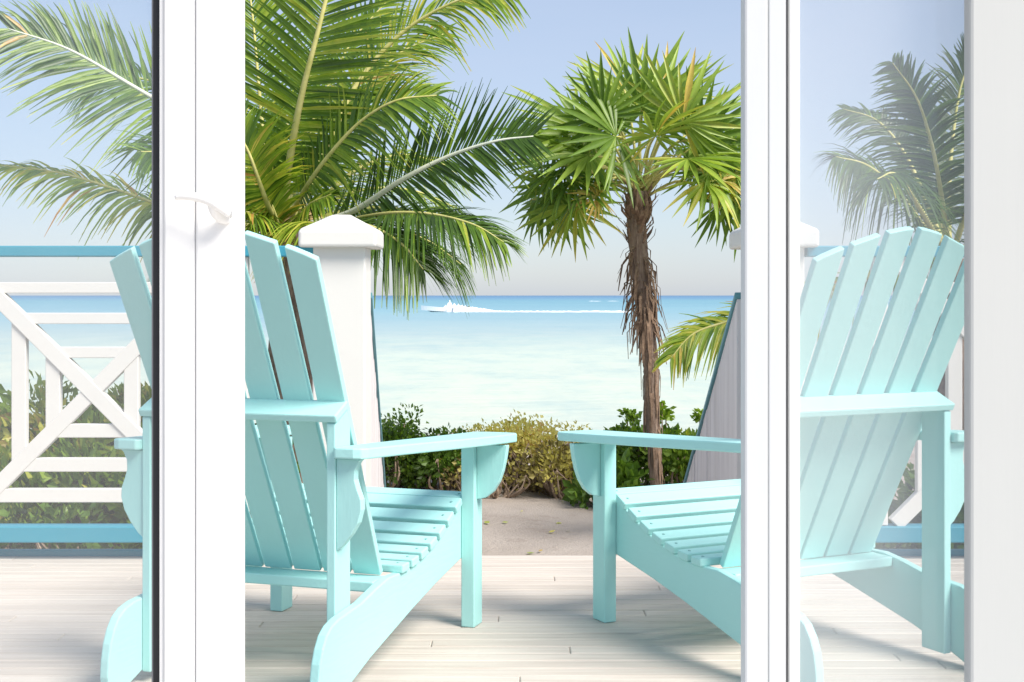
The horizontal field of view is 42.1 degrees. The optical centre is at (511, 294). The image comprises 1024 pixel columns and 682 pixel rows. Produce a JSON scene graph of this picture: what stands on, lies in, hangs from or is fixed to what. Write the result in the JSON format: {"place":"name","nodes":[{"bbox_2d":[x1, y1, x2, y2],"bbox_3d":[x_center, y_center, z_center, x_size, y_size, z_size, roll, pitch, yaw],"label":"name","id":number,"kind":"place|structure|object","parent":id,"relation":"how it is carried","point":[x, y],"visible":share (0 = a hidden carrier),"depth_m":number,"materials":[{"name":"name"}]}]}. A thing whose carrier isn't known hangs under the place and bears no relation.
{"place":"outdoors","nodes":[
{"label":"outdoors","id":0,"kind":"place"},
{"bbox_2d":[152,0,244,681],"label":"sliding door","id":1,"kind":"structure","parent":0,"point":[198,340],"depth_m":1.60,"materials":[{"name":"white metal"}]},
{"bbox_2d":[15,433,914,555],"bbox_3d":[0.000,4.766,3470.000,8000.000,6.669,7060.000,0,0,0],"label":"sand ground","id":2,"kind":"structure","parent":0,"point":[530,526],"depth_m":8.68,"materials":[{"name":"beige sand"}]},
{"bbox_2d":[0,369,125,548],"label":"shrub","id":3,"kind":"object","parent":2,"relation":"on","point":[37,420],"visible":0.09,"depth_m":7.28,"materials":[{"name":"green plant"}]},
{"bbox_2d":[0,502,142,548],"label":"shrub","id":4,"kind":"object","parent":2,"relation":"on","point":[50,514],"visible":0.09,"depth_m":6.42,"materials":[{"name":"green plant"}]},
{"bbox_2d":[0,381,151,548],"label":"shrub","id":5,"kind":"object","parent":2,"relation":"on","point":[65,479],"visible":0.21,"depth_m":6.94,"materials":[{"name":"green plant"}]},
{"bbox_2d":[94,423,300,543],"bbox_3d":[-1.780,1.065,7.559,1.320,0.963,1.204,0,0,0],"label":"shrub","id":6,"kind":"object","parent":2,"relation":"on","point":[117,520],"visible":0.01,"depth_m":7.16,"materials":[{"name":"green plant"}]},
{"bbox_2d":[0,0,555,482],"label":"coconut palm","id":7,"kind":"object","parent":2,"relation":"on","point":[292,186],"visible":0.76,"depth_m":7.12,"materials":[{"name":"green plant"}]},
{"bbox_2d":[298,215,383,486],"bbox_3d":[-0.651,0.598,5.100,0.292,1.805,0.292,0,0,0],"label":"newel post","id":8,"kind":"object","parent":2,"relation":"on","point":[342,246],"visible":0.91,"depth_m":5.00,"materials":[{"name":"white paint"}]},
{"bbox_2d":[0,246,312,542],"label":"railing","id":9,"kind":"object","parent":8,"relation":"attached to","point":[26,328],"visible":0.58,"depth_m":5.02,"materials":[{"name":"blue paint"}]},
{"bbox_2d":[371,292,385,487],"bbox_3d":[-0.638,0.755,6.240,0.056,1.530,2.064,0,0,-3],"label":"stair side panel","id":10,"kind":"object","parent":2,"relation":"on","point":[378,479],"visible":0.22,"depth_m":5.66,"materials":[{"name":"teal paint"}]},
{"bbox_2d":[381,403,428,486],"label":"shrub","id":11,"kind":"object","parent":2,"relation":"on","point":[411,421],"visible":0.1,"depth_m":10.47,"materials":[{"name":"green plant"}]},
{"bbox_2d":[381,414,460,490],"bbox_3d":[-0.912,1.211,10.235,1.093,0.640,0.929,0,0,45],"label":"shrub","id":12,"kind":"object","parent":2,"relation":"on","point":[393,463],"visible":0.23,"depth_m":10.07,"materials":[{"name":"green plant"}]},
{"bbox_2d":[396,423,509,490],"bbox_3d":[-0.487,1.276,10.329,0.926,0.547,0.913,0,0,-28],"label":"shrub","id":13,"kind":"object","parent":2,"relation":"on","point":[423,459],"visible":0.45,"depth_m":10.04,"materials":[{"name":"green plant"}]},
{"bbox_2d":[440,453,539,498],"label":"shrub","id":14,"kind":"object","parent":2,"relation":"on","point":[506,493],"visible":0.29,"depth_m":10.05,"materials":[{"name":"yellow plant"}]},
{"bbox_2d":[454,409,591,491],"bbox_3d":[0.086,1.254,10.578,1.026,0.673,0.907,0,0,-32],"label":"shrub","id":15,"kind":"object","parent":2,"relation":"on","point":[527,438],"visible":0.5,"depth_m":10.47,"materials":[{"name":"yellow plant"}]},
{"bbox_2d":[484,501,562,552],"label":"leaf litter","id":16,"kind":"object","parent":2,"relation":"on","point":[506,522],"visible":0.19,"depth_m":8.64,"materials":[{"name":"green plant"}]},
{"bbox_2d":[513,434,581,499],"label":"shrub","id":17,"kind":"object","parent":2,"relation":"on","point":[554,472],"visible":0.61,"depth_m":10.07,"materials":[{"name":"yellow plant"}]},
{"bbox_2d":[562,447,656,509],"bbox_3d":[0.662,1.330,9.574,0.702,0.490,0.597,0,0,33],"label":"shrub","id":18,"kind":"object","parent":2,"relation":"on","point":[628,474],"visible":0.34,"depth_m":9.50,"materials":[{"name":"green plant"}]},
{"bbox_2d":[487,28,740,485],"bbox_3d":[0.972,-0.108,9.871,2.415,3.750,1.627,0,0,0],"label":"fan palm","id":19,"kind":"object","parent":2,"relation":"on","point":[663,99],"visible":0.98,"depth_m":9.69,"materials":[{"name":"green plant"}]},
{"bbox_2d":[603,408,679,485],"bbox_3d":[1.030,1.240,10.597,0.783,0.646,0.805,0,0,15],"label":"shrub","id":20,"kind":"object","parent":2,"relation":"on","point":[632,417],"visible":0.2,"depth_m":10.49,"materials":[{"name":"green plant"}]},
{"bbox_2d":[630,400,702,483],"bbox_3d":[1.404,1.183,10.308,0.999,0.753,0.916,0,0,0],"label":"shrub","id":21,"kind":"object","parent":2,"relation":"on","point":[675,462],"visible":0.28,"depth_m":10.22,"materials":[{"name":"green plant"}]},
{"bbox_2d":[683,292,740,482],"bbox_3d":[0.900,0.755,6.240,0.056,1.530,2.060,0,0,0],"label":"stair side panel","id":22,"kind":"object","parent":2,"relation":"on","point":[721,416],"visible":0.27,"depth_m":5.53,"materials":[{"name":"teal paint"}]},
{"bbox_2d":[729,222,818,559],"bbox_3d":[1.000,0.598,5.100,0.292,1.805,0.292,0,0,0],"label":"newel post","id":23,"kind":"object","parent":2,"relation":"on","point":[809,236],"visible":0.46,"depth_m":5.00,"materials":[{"name":"white paint"}]},
{"bbox_2d":[652,32,963,429],"bbox_3d":[2.464,-0.064,7.952,2.774,3.329,2.026,0,0,-37],"label":"coconut palm","id":24,"kind":"object","parent":2,"relation":"on","point":[939,199],"visible":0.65,"depth_m":7.79,"materials":[{"name":"green plant"}]},
{"bbox_2d":[874,462,963,548],"bbox_3d":[2.175,1.196,7.036,1.203,0.665,0.974,0,0,21],"label":"shrub","id":25,"kind":"object","parent":2,"relation":"on","point":[909,478],"visible":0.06,"depth_m":6.86,"materials":[{"name":"green plant"}]},
{"bbox_2d":[895,488,961,548],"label":"shrub","id":26,"kind":"object","parent":2,"relation":"on","point":[905,497],"depth_m":7.08,"materials":[{"name":"green plant"}]},
{"bbox_2d":[0,296,932,436],"bbox_3d":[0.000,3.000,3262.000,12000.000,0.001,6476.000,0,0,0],"label":"sea","id":27,"kind":"structure","parent":0,"point":[456,370],"depth_m":63.80,"materials":[{"name":"blue liquid"}]},
{"bbox_2d":[421,305,468,311],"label":"speedboat","id":28,"kind":"object","parent":27,"relation":"on","point":[435,309],"visible":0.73,"depth_m":233.24,"materials":[{"name":"white"}]},
{"bbox_2d":[445,303,629,312],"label":"wake foam","id":29,"kind":"object","parent":27,"relation":"on","point":[452,308],"visible":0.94,"depth_m":232.13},
{"bbox_2d":[0,549,963,681],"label":"deck","id":30,"kind":"structure","parent":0,"point":[538,623],"depth_m":3.97,"materials":[{"name":"beige wood"}]},
{"bbox_2d":[100,230,516,681],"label":"adirondack chair","id":31,"kind":"object","parent":30,"relation":"on","point":[335,518],"visible":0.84,"depth_m":3.43,"materials":[{"name":"teal paint"}]},
{"bbox_2d":[558,226,963,681],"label":"adirondack chair","id":32,"kind":"object","parent":30,"relation":"on","point":[679,540],"visible":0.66,"depth_m":3.62,"materials":[{"name":"teal paint"}]},
{"bbox_2d":[0,0,963,295],"label":"sky","id":33,"kind":"structure","parent":0,"point":[842,42],"materials":[{"name":"blue"}]},
{"bbox_3d":[2.866,0.598,5.100,0.292,1.805,0.292,0,0,0],"label":"newel post","id":34,"kind":"object","parent":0,"visible":0},
{"bbox_2d":[804,246,963,542],"bbox_3d":[1.942,0.374,5.048,1.664,1.118,0.095,0,0,0],"label":"railing","id":35,"kind":"object","parent":34,"relation":"attached to","point":[900,529],"visible":0.16,"depth_m":5.02,"materials":[{"name":"blue paint"}]},
{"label":"floor","id":36,"kind":"structure","parent":0,"visible":0},
{"bbox_3d":[-0.015,1.031,1.615,2.470,0.038,0.210,0,0,0],"label":"door track","id":37,"kind":"object","parent":36,"relation":"on","visible":0},
{"bbox_2d":[741,0,799,681],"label":"sliding door","id":38,"kind":"structure","parent":37,"relation":"on","point":[770,340],"depth_m":1.62,"materials":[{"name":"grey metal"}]},
{"bbox_2d":[964,0,1023,681],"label":"door jamb","id":39,"kind":"object","parent":37,"relation":"on","point":[993,340],"depth_m":1.57,"materials":[{"name":"paint"}]}
]}

